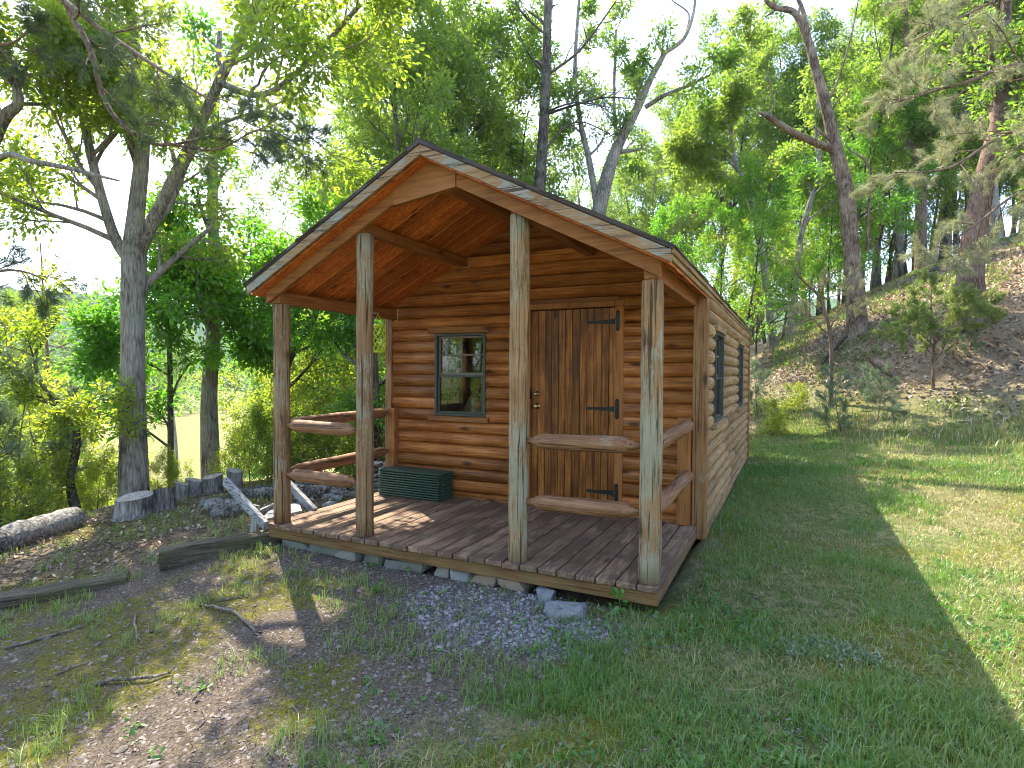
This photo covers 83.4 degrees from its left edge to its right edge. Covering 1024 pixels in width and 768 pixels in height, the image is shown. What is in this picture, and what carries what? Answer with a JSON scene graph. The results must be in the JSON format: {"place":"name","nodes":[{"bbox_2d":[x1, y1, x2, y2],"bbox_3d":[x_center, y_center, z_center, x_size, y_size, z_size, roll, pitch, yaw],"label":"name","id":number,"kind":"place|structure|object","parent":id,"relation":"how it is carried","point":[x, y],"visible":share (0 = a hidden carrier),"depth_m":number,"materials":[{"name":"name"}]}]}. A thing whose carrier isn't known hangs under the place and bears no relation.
{"place":"outdoors","nodes":[
{"label":"outdoors","id":0,"kind":"place"},
{"bbox_2d":[0,287,840,385],"bbox_3d":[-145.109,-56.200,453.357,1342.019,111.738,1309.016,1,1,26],"label":"hills","id":1,"kind":"structure","parent":0,"point":[833,303],"depth_m":514.88,"materials":[{"name":"green plant"}]},
{"bbox_2d":[0,0,1019,306],"label":"sky","id":2,"kind":"structure","parent":0,"point":[92,255],"materials":[{"name":"white"}]},
{"bbox_2d":[0,241,1023,767],"bbox_3d":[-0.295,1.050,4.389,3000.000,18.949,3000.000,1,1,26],"label":"ground","id":3,"kind":"structure","parent":0,"point":[188,447],"depth_m":3.78,"materials":[{"name":"soil"}]},
{"bbox_2d":[0,369,30,527],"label":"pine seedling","id":4,"kind":"object","parent":3,"relation":"on","point":[10,447],"visible":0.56,"depth_m":7.69,"materials":[{"name":"green plant"}]},
{"bbox_2d":[0,438,60,524],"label":"shrub","id":5,"kind":"object","parent":3,"relation":"on","point":[14,516],"visible":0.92,"depth_m":7.59,"materials":[{"name":"green plant"}]},
{"bbox_2d":[0,287,84,497],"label":"woodland tree","id":6,"kind":"object","parent":3,"relation":"on","point":[11,294],"visible":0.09,"depth_m":25.51,"materials":[{"name":"green plant"}]},
{"bbox_2d":[0,507,85,555],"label":"fallen log","id":7,"kind":"object","parent":3,"relation":"on","point":[15,534],"visible":0.88,"depth_m":6.20,"materials":[{"name":"grey wood"}]},
{"bbox_2d":[0,217,93,429],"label":"woodland pine","id":8,"kind":"object","parent":3,"relation":"on","point":[48,351],"visible":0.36,"depth_m":23.38,"materials":[{"name":"green plant"}]},
{"bbox_2d":[4,440,94,518],"bbox_3d":[-6.674,1.517,8.356,0.839,1.445,1.102,0,1,1],"label":"shrub","id":9,"kind":"object","parent":3,"relation":"on","point":[61,470],"visible":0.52,"depth_m":8.26,"materials":[{"name":"green plant"}]},
{"bbox_2d":[0,341,103,526],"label":"shrub","id":10,"kind":"object","parent":3,"relation":"on","point":[26,370],"visible":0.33,"depth_m":8.31,"materials":[{"name":"green plant"}]},
{"bbox_2d":[0,354,105,508],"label":"understory tree","id":11,"kind":"object","parent":3,"relation":"on","point":[45,405],"visible":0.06,"depth_m":10.54,"materials":[{"name":"green plant"}]},
{"bbox_2d":[0,570,129,610],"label":"landscape timber","id":12,"kind":"object","parent":3,"relation":"on","point":[11,598],"visible":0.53,"depth_m":4.72,"materials":[{"name":"grey wood"}]},
{"bbox_2d":[0,0,149,181],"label":"bent tree","id":13,"kind":"object","parent":3,"relation":"on","point":[64,32],"visible":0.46,"depth_m":7.54,"materials":[{"name":"green plant"}]},
{"bbox_2d":[0,258,151,508],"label":"crooked tree","id":14,"kind":"object","parent":3,"relation":"on","point":[73,412],"visible":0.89,"depth_m":8.20,"materials":[{"name":"green plant"}]},
{"bbox_2d":[64,441,118,510],"bbox_3d":[-6.487,1.536,8.927,0.975,1.278,0.742,1,1,17],"label":"shrub","id":15,"kind":"object","parent":3,"relation":"on","point":[93,472],"visible":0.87,"depth_m":8.96,"materials":[{"name":"green plant"}]},
{"bbox_2d":[75,443,117,509],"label":"shrub","id":16,"kind":"object","parent":3,"relation":"on","point":[89,455],"visible":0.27,"depth_m":9.54,"materials":[{"name":"green plant"}]},
{"bbox_2d":[111,490,154,521],"bbox_3d":[-4.616,1.498,7.019,0.497,0.313,0.487,1,1,26],"label":"stump","id":17,"kind":"object","parent":3,"relation":"on","point":[133,505],"visible":0.81,"depth_m":6.89,"materials":[{"name":"grey wood"}]},
{"bbox_2d":[118,299,199,480],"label":"woodland tree","id":18,"kind":"object","parent":3,"relation":"on","point":[174,357],"visible":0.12,"depth_m":42.27,"materials":[{"name":"green plant"}]},
{"bbox_2d":[67,180,257,486],"bbox_3d":[-6.004,-0.704,10.206,2.890,6.025,2.108,0,1,1],"label":"sapling","id":19,"kind":"object","parent":3,"relation":"on","point":[170,391],"visible":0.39,"depth_m":10.04,"materials":[{"name":"green plant"}]},
{"bbox_2d":[149,443,183,490],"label":"shrub","id":20,"kind":"object","parent":3,"relation":"on","point":[156,483],"visible":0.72,"depth_m":9.45,"materials":[{"name":"green plant"}]},
{"bbox_2d":[0,0,340,322],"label":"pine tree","id":21,"kind":"object","parent":3,"relation":"on","point":[182,91],"visible":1,"depth_m":5.46,"materials":[{"name":"green plant"}]},
{"bbox_2d":[0,477,355,589],"bbox_3d":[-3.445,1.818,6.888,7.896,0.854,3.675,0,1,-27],"label":"bank leaf litter","id":22,"kind":"object","parent":3,"relation":"on","point":[49,566],"visible":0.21,"depth_m":5.93,"materials":[{"name":"brown plant"}]},
{"bbox_2d":[43,0,330,479],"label":"leafy tree","id":23,"kind":"object","parent":3,"relation":"on","point":[99,324],"visible":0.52,"depth_m":9.83,"materials":[{"name":"green plant"}]},
{"bbox_2d":[0,363,382,415],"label":"treeline","id":24,"kind":"object","parent":3,"relation":"on","point":[191,393],"visible":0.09,"depth_m":147.89,"materials":[{"name":"green plant"}]},
{"bbox_2d":[0,0,430,497],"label":"oak tree","id":25,"kind":"object","parent":3,"relation":"on","point":[132,247],"visible":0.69,"depth_m":8.16,"materials":[{"name":"green plant"}]},
{"bbox_2d":[158,529,280,570],"bbox_3d":[-2.665,1.505,5.279,0.991,0.231,0.176,0,1,-29],"label":"landscape timber","id":26,"kind":"object","parent":3,"relation":"on","point":[178,555],"visible":0.73,"depth_m":5.16,"materials":[{"name":"grey wood"}]},
{"bbox_2d":[215,395,272,481],"bbox_3d":[-4.389,1.079,10.035,1.378,1.806,1.049,0,1,-33],"label":"shrub","id":27,"kind":"object","parent":3,"relation":"on","point":[257,441],"visible":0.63,"depth_m":9.74,"materials":[{"name":"green plant"}]},
{"bbox_2d":[191,330,337,478],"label":"understory tree","id":28,"kind":"object","parent":3,"relation":"on","point":[237,410],"visible":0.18,"depth_m":12.28,"materials":[{"name":"green plant"}]},
{"bbox_2d":[222,477,316,531],"bbox_3d":[-2.363,1.232,5.794,0.891,0.593,0.750,1,1,39],"label":"lounge chair","id":29,"kind":"object","parent":3,"relation":"on","point":[255,512],"visible":0.62,"depth_m":5.62,"materials":[{"name":"white wood"}]},
{"bbox_2d":[237,401,310,480],"bbox_3d":[-4.092,1.120,9.888,1.275,1.690,1.239,0,1,7],"label":"shrub","id":30,"kind":"object","parent":3,"relation":"on","point":[269,451],"visible":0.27,"depth_m":9.69,"materials":[{"name":"green plant"}]},
{"bbox_2d":[211,175,350,402],"bbox_3d":[-4.262,-0.984,11.187,2.742,6.469,2.777,0,1,-3],"label":"leaning tree","id":31,"kind":"object","parent":3,"relation":"on","point":[254,356],"visible":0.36,"depth_m":10.81,"materials":[{"name":"green plant"}]},
{"bbox_2d":[251,432,314,481],"bbox_3d":[-3.647,1.237,9.239,0.870,1.186,0.895,1,1,20],"label":"shrub","id":32,"kind":"object","parent":3,"relation":"on","point":[292,459],"visible":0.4,"depth_m":9.22,"materials":[{"name":"green plant"}]},
{"bbox_2d":[225,96,364,386],"bbox_3d":[-7.394,-3.198,20.804,5.454,15.901,6.446,-1,2,-45],"label":"woodland tree","id":33,"kind":"object","parent":3,"relation":"on","point":[282,172],"visible":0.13,"depth_m":19.64,"materials":[{"name":"green plant"}]},
{"bbox_2d":[271,378,341,462],"bbox_3d":[-3.697,0.925,10.230,1.210,2.084,1.589,0,1,-30],"label":"shrub","id":34,"kind":"object","parent":3,"relation":"on","point":[317,401],"visible":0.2,"depth_m":10.21,"materials":[{"name":"green plant"}]},
{"bbox_2d":[242,307,384,471],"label":"understory tree","id":35,"kind":"object","parent":3,"relation":"on","point":[293,395],"visible":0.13,"depth_m":11.72,"materials":[{"name":"green plant"}]},
{"bbox_2d":[291,392,342,482],"bbox_3d":[-3.336,1.018,9.718,1.011,1.741,1.328,1,1,22],"label":"shrub","id":36,"kind":"object","parent":3,"relation":"on","point":[306,435],"visible":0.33,"depth_m":9.74,"materials":[{"name":"green plant"}]},
{"bbox_2d":[295,171,385,467],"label":"young tree","id":37,"kind":"object","parent":3,"relation":"on","point":[347,329],"visible":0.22,"depth_m":9.54,"materials":[{"name":"green plant"}]},
{"bbox_2d":[314,396,384,478],"bbox_3d":[-2.654,1.048,9.638,1.256,1.712,1.292,0,1,-8],"label":"shrub","id":38,"kind":"object","parent":3,"relation":"on","point":[350,472],"visible":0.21,"depth_m":9.39,"materials":[{"name":"green plant"}]},
{"bbox_2d":[0,485,737,767],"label":"moss","id":39,"kind":"object","parent":3,"relation":"on","point":[169,653],"visible":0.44,"depth_m":3.66,"materials":[{"name":"green plant"}]},
{"bbox_2d":[0,485,746,767],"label":"sparse grass","id":40,"kind":"structure","parent":3,"relation":"on","point":[62,718],"depth_m":3.70,"materials":[{"name":"green plant"}]},
{"bbox_2d":[290,0,473,324],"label":"woodland tree","id":41,"kind":"object","parent":3,"relation":"on","point":[442,93],"visible":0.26,"depth_m":14.12,"materials":[{"name":"green plant"}]},
{"bbox_2d":[301,0,483,464],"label":"woodland tree","id":42,"kind":"object","parent":3,"relation":"on","point":[358,120],"visible":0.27,"depth_m":15.65,"materials":[{"name":"green plant"}]},
{"bbox_2d":[264,0,554,304],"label":"woodland tree","id":43,"kind":"object","parent":3,"relation":"on","point":[496,44],"visible":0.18,"depth_m":17.15,"materials":[{"name":"green plant"}]},
{"bbox_2d":[0,516,839,767],"bbox_3d":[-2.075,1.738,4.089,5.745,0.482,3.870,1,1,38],"label":"shale chips","id":44,"kind":"object","parent":3,"relation":"on","point":[264,698],"visible":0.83,"depth_m":3.35,"materials":[{"name":"grey gravel"}]},
{"bbox_2d":[318,0,528,183],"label":"woodland tree","id":45,"kind":"object","parent":3,"relation":"on","point":[427,79],"visible":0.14,"depth_m":17.26,"materials":[{"name":"green plant"}]},
{"bbox_2d":[328,0,523,173],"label":"woodland tree","id":46,"kind":"object","parent":3,"relation":"on","point":[464,117],"visible":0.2,"depth_m":16.02,"materials":[{"name":"green plant"}]},
{"bbox_2d":[403,0,586,189],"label":"woodland tree","id":47,"kind":"object","parent":3,"relation":"on","point":[508,19],"visible":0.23,"depth_m":19.22,"materials":[{"name":"green plant"}]},
{"bbox_2d":[243,138,751,606],"bbox_3d":[1.022,-0.272,7.982,3.841,3.333,7.995,1,1,26],"label":"log cabin","id":48,"kind":"object","parent":3,"relation":"on","point":[601,439],"visible":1,"depth_m":5.43,"materials":[{"name":"brown wood"}]},
{"bbox_2d":[447,338,468,409],"bbox_3d":[-0.839,-0.140,8.240,0.132,1.066,0.722,1,1,26],"label":"window","id":49,"kind":"structure","parent":48,"relation":"in","point":[457,387],"depth_m":8.29,"materials":[{"name":"clear glass"}]},
{"bbox_2d":[428,326,490,422],"bbox_3d":[-0.589,-0.109,6.506,0.792,1.066,0.132,1,1,26],"label":"window frame","id":50,"kind":"structure","parent":48,"relation":"in","point":[471,331],"depth_m":6.49,"materials":[{"name":"green wood"}]},
{"bbox_2d":[530,308,619,500],"bbox_3d":[0.629,0.239,5.896,0.974,2.010,0.107,1,1,26],"label":"door","id":51,"kind":"structure","parent":48,"relation":"in","point":[573,351],"depth_m":5.91,"materials":[{"name":"brown wood"}]},
{"bbox_2d":[710,324,726,428],"bbox_3d":[2.215,-0.083,6.227,0.132,1.066,0.882,1,1,26],"label":"window","id":52,"kind":"structure","parent":48,"relation":"in","point":[718,389],"depth_m":6.39,"materials":[{"name":"green wood"}]},
{"bbox_2d":[0,477,1023,767],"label":"gravel","id":53,"kind":"object","parent":3,"relation":"on","point":[514,647],"visible":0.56,"depth_m":3.41,"materials":[{"name":"blue-grey gravel"}]},
{"bbox_2d":[394,583,642,664],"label":"gravel","id":54,"kind":"structure","parent":3,"relation":"on","point":[489,607],"depth_m":3.81,"materials":[{"name":"grey gravel"}]},
{"bbox_2d":[476,39,596,198],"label":"woodland tree","id":55,"kind":"object","parent":3,"relation":"on","point":[520,156],"visible":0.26,"depth_m":19.66,"materials":[{"name":"green plant"}]},
{"bbox_2d":[543,600,587,620],"bbox_3d":[0.378,1.522,3.889,0.280,0.117,0.265,1,1,26],"label":"rock","id":56,"kind":"object","parent":3,"relation":"on","point":[555,608],"visible":0.9,"depth_m":3.82,"materials":[{"name":"grey stone"}]},
{"bbox_2d":[112,498,1023,767],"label":"lawn weeds","id":57,"kind":"object","parent":3,"relation":"on","point":[701,757],"visible":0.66,"depth_m":3.24,"materials":[{"name":"green plant"}]},
{"bbox_2d":[490,0,671,190],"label":"pine tree","id":58,"kind":"object","parent":3,"relation":"on","point":[545,110],"visible":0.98,"depth_m":15.87,"materials":[{"name":"green plant"}]},
{"bbox_2d":[578,147,699,261],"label":"woodland tree","id":59,"kind":"object","parent":3,"relation":"on","point":[625,162],"visible":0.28,"depth_m":32.17,"materials":[{"name":"green plant"}]},
{"bbox_2d":[551,0,755,215],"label":"half dead oak","id":60,"kind":"object","parent":3,"relation":"on","point":[725,59],"visible":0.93,"depth_m":17.88,"materials":[{"name":"green plant"}]},
{"bbox_2d":[611,77,700,243],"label":"woodland tree","id":61,"kind":"object","parent":3,"relation":"on","point":[671,124],"visible":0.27,"depth_m":36.89,"materials":[{"name":"green plant"}]},
{"bbox_2d":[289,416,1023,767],"bbox_3d":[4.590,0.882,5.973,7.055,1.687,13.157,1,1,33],"label":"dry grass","id":62,"kind":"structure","parent":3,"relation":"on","point":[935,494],"depth_m":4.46,"materials":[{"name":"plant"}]},
{"bbox_2d":[610,133,713,265],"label":"woodland tree","id":63,"kind":"object","parent":3,"relation":"on","point":[636,187],"visible":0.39,"depth_m":31.20,"materials":[{"name":"green plant"}]},
{"bbox_2d":[318,390,1023,767],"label":"lawn grass","id":64,"kind":"structure","parent":3,"relation":"on","point":[672,690],"depth_m":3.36,"materials":[{"name":"green plant"}]},
{"bbox_2d":[641,187,716,274],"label":"slim tree","id":65,"kind":"object","parent":3,"relation":"on","point":[662,218],"visible":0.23,"depth_m":22.22,"materials":[{"name":"green plant"}]},
{"bbox_2d":[636,77,733,255],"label":"woodland tree","id":66,"kind":"object","parent":3,"relation":"on","point":[664,120],"visible":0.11,"depth_m":39.61,"materials":[{"name":"green plant"}]},
{"bbox_2d":[657,0,791,350],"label":"curved tree","id":67,"kind":"object","parent":3,"relation":"on","point":[734,99],"visible":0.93,"depth_m":19.27,"materials":[{"name":"green plant"}]},
{"bbox_2d":[686,175,769,310],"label":"slim tree","id":68,"kind":"object","parent":3,"relation":"on","point":[720,217],"visible":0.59,"depth_m":19.95,"materials":[{"name":"green plant"}]},
{"bbox_2d":[663,5,797,341],"bbox_3d":[13.818,-12.990,34.834,8.733,21.545,7.390,1,1,23],"label":"woodland tree","id":69,"kind":"object","parent":3,"relation":"on","point":[711,20],"visible":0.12,"depth_m":35.70,"materials":[{"name":"green plant"}]},
{"bbox_2d":[671,38,812,291],"bbox_3d":[12.527,-9.572,31.043,7.423,18.042,5.669,1,1,26],"label":"woodland tree","id":70,"kind":"object","parent":3,"relation":"on","point":[743,131],"visible":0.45,"depth_m":30.30,"materials":[{"name":"green plant"}]},
{"bbox_2d":[662,31,831,296],"bbox_3d":[13.741,-10.346,33.703,8.229,18.109,9.108,-1,1,-36],"label":"woodland tree","id":71,"kind":"object","parent":3,"relation":"on","point":[753,143],"visible":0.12,"depth_m":32.13,"materials":[{"name":"green plant"}]},
{"bbox_2d":[712,203,804,354],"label":"understory tree","id":72,"kind":"object","parent":3,"relation":"on","point":[737,270],"visible":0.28,"depth_m":21.95,"materials":[{"name":"green plant"}]},
{"bbox_2d":[750,354,776,417],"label":"pine seedling","id":73,"kind":"object","parent":3,"relation":"on","point":[758,386],"visible":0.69,"depth_m":14.63,"materials":[{"name":"green plant"}]},
{"bbox_2d":[754,393,794,434],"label":"shrub","id":74,"kind":"object","parent":3,"relation":"on","point":[773,423],"visible":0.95,"depth_m":12.91,"materials":[{"name":"green plant"}]},
{"bbox_2d":[720,144,834,347],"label":"slim tree","id":75,"kind":"object","parent":3,"relation":"on","point":[776,221],"visible":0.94,"depth_m":17.86,"materials":[{"name":"green plant"}]},
{"bbox_2d":[713,0,854,315],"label":"woodland tree","id":76,"kind":"object","parent":3,"relation":"on","point":[796,35],"visible":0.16,"depth_m":32.45,"materials":[{"name":"green plant"}]},
{"bbox_2d":[732,4,883,325],"bbox_3d":[16.930,-11.495,32.732,7.860,17.298,8.700,-1,1,-40],"label":"woodland tree","id":77,"kind":"object","parent":3,"relation":"on","point":[822,35],"visible":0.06,"depth_m":30.81,"materials":[{"name":"green plant"}]},
{"bbox_2d":[755,128,868,338],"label":"slim tree","id":78,"kind":"object","parent":3,"relation":"on","point":[819,269],"visible":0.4,"depth_m":21.74,"materials":[{"name":"green plant"}]},
{"bbox_2d":[768,57,860,339],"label":"slanting tree","id":79,"kind":"object","parent":3,"relation":"on","point":[808,104],"visible":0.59,"depth_m":21.05,"materials":[{"name":"green plant"}]},
{"bbox_2d":[758,0,871,341],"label":"dead snag","id":80,"kind":"object","parent":3,"relation":"on","point":[858,324],"visible":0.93,"depth_m":15.85,"materials":[{"name":"brown plant"}]},
{"bbox_2d":[768,182,864,321],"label":"understory tree","id":81,"kind":"object","parent":3,"relation":"on","point":[807,280],"visible":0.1,"depth_m":23.93,"materials":[{"name":"green plant"}]},
{"bbox_2d":[773,244,871,405],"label":"dead sapling","id":82,"kind":"object","parent":3,"relation":"on","point":[828,332],"visible":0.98,"depth_m":13.43,"materials":[{"name":"green plant"}]},
{"bbox_2d":[810,363,855,431],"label":"pine seedling","id":83,"kind":"object","parent":3,"relation":"on","point":[823,417],"visible":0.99,"depth_m":12.09,"materials":[{"name":"green plant"}]},
{"bbox_2d":[788,139,894,313],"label":"slim tree","id":84,"kind":"object","parent":3,"relation":"on","point":[824,222],"visible":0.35,"depth_m":21.45,"materials":[{"name":"green plant"}]},
{"bbox_2d":[765,632,929,767],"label":"silver ground cover","id":85,"kind":"object","parent":3,"relation":"on","point":[835,646],"visible":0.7,"depth_m":3.16,"materials":[{"name":"green plant"}]},
{"bbox_2d":[787,0,914,290],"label":"woodland tree","id":86,"kind":"object","parent":3,"relation":"on","point":[831,33],"visible":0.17,"depth_m":30.38,"materials":[{"name":"green plant"}]},
{"bbox_2d":[857,361,908,420],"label":"pine seedling","id":87,"kind":"object","parent":3,"relation":"on","point":[882,389],"visible":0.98,"depth_m":12.23,"materials":[{"name":"green plant"}]},
{"bbox_2d":[817,58,953,289],"bbox_3d":[14.345,-7.633,22.090,4.032,8.774,4.375,-1,1,-36],"label":"slim tree","id":88,"kind":"object","parent":3,"relation":"on","point":[895,206],"visible":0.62,"depth_m":21.45,"materials":[{"name":"green plant"}]},
{"bbox_2d":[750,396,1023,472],"bbox_3d":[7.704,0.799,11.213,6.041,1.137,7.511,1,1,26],"label":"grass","id":89,"kind":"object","parent":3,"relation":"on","point":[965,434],"visible":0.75,"depth_m":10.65,"materials":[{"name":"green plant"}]},
{"bbox_2d":[750,391,1023,475],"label":"slope foot grass","id":90,"kind":"structure","parent":3,"relation":"on","point":[932,427],"depth_m":10.65,"materials":[{"name":"green plant"}]},
{"bbox_2d":[843,108,936,276],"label":"slim tree","id":91,"kind":"object","parent":3,"relation":"on","point":[898,146],"visible":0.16,"depth_m":24.49,"materials":[{"name":"green plant"}]},
{"bbox_2d":[757,233,1023,432],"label":"slope leaf litter","id":92,"kind":"object","parent":3,"relation":"on","point":[1011,286],"visible":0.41,"depth_m":14.79,"materials":[{"name":"brown plant"}]},
{"bbox_2d":[805,0,978,303],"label":"woodland tree","id":93,"kind":"object","parent":3,"relation":"on","point":[890,26],"visible":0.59,"depth_m":21.91,"materials":[{"name":"green plant"}]},
{"bbox_2d":[768,232,1023,425],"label":"slope undergrowth","id":94,"kind":"object","parent":3,"relation":"on","point":[884,309],"visible":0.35,"depth_m":16.53,"materials":[{"name":"green plant"}]},
{"bbox_2d":[858,135,951,280],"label":"understory tree","id":95,"kind":"object","parent":3,"relation":"on","point":[911,241],"visible":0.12,"depth_m":26.62,"materials":[{"name":"green plant"}]},
{"bbox_2d":[795,0,1023,279],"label":"woodland tree","id":96,"kind":"object","parent":3,"relation":"on","point":[900,244],"visible":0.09,"depth_m":24.73,"materials":[{"name":"green plant"}]},
{"bbox_2d":[873,1,983,269],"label":"upright tree","id":97,"kind":"object","parent":3,"relation":"on","point":[926,129],"visible":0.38,"depth_m":21.58,"materials":[{"name":"green plant"}]},
{"bbox_2d":[843,0,1023,212],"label":"woodland tree","id":98,"kind":"object","parent":3,"relation":"on","point":[959,115],"visible":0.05,"depth_m":23.50,"materials":[{"name":"green plant"}]},
{"bbox_2d":[847,0,1023,279],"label":"pine tree","id":99,"kind":"object","parent":3,"relation":"on","point":[925,255],"visible":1,"depth_m":8.70,"materials":[{"name":"green plant"}]},
{"bbox_2d":[872,266,1007,389],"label":"juniper","id":100,"kind":"object","parent":3,"relation":"on","point":[920,313],"visible":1,"depth_m":12.24,"materials":[{"name":"green plant"}]},
{"bbox_2d":[910,124,988,252],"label":"understory tree","id":101,"kind":"object","parent":3,"relation":"on","point":[960,204],"visible":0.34,"depth_m":23.87,"materials":[{"name":"green plant"}]},
{"bbox_2d":[903,0,1023,330],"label":"tree","id":102,"kind":"object","parent":3,"relation":"on","point":[1000,103],"visible":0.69,"depth_m":13.30,"materials":[{"name":"green plant"}]},
{"bbox_2d":[949,0,1023,239],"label":"tree","id":103,"kind":"object","parent":3,"relation":"on","point":[994,215],"visible":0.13,"depth_m":21.07,"materials":[{"name":"green plant"}]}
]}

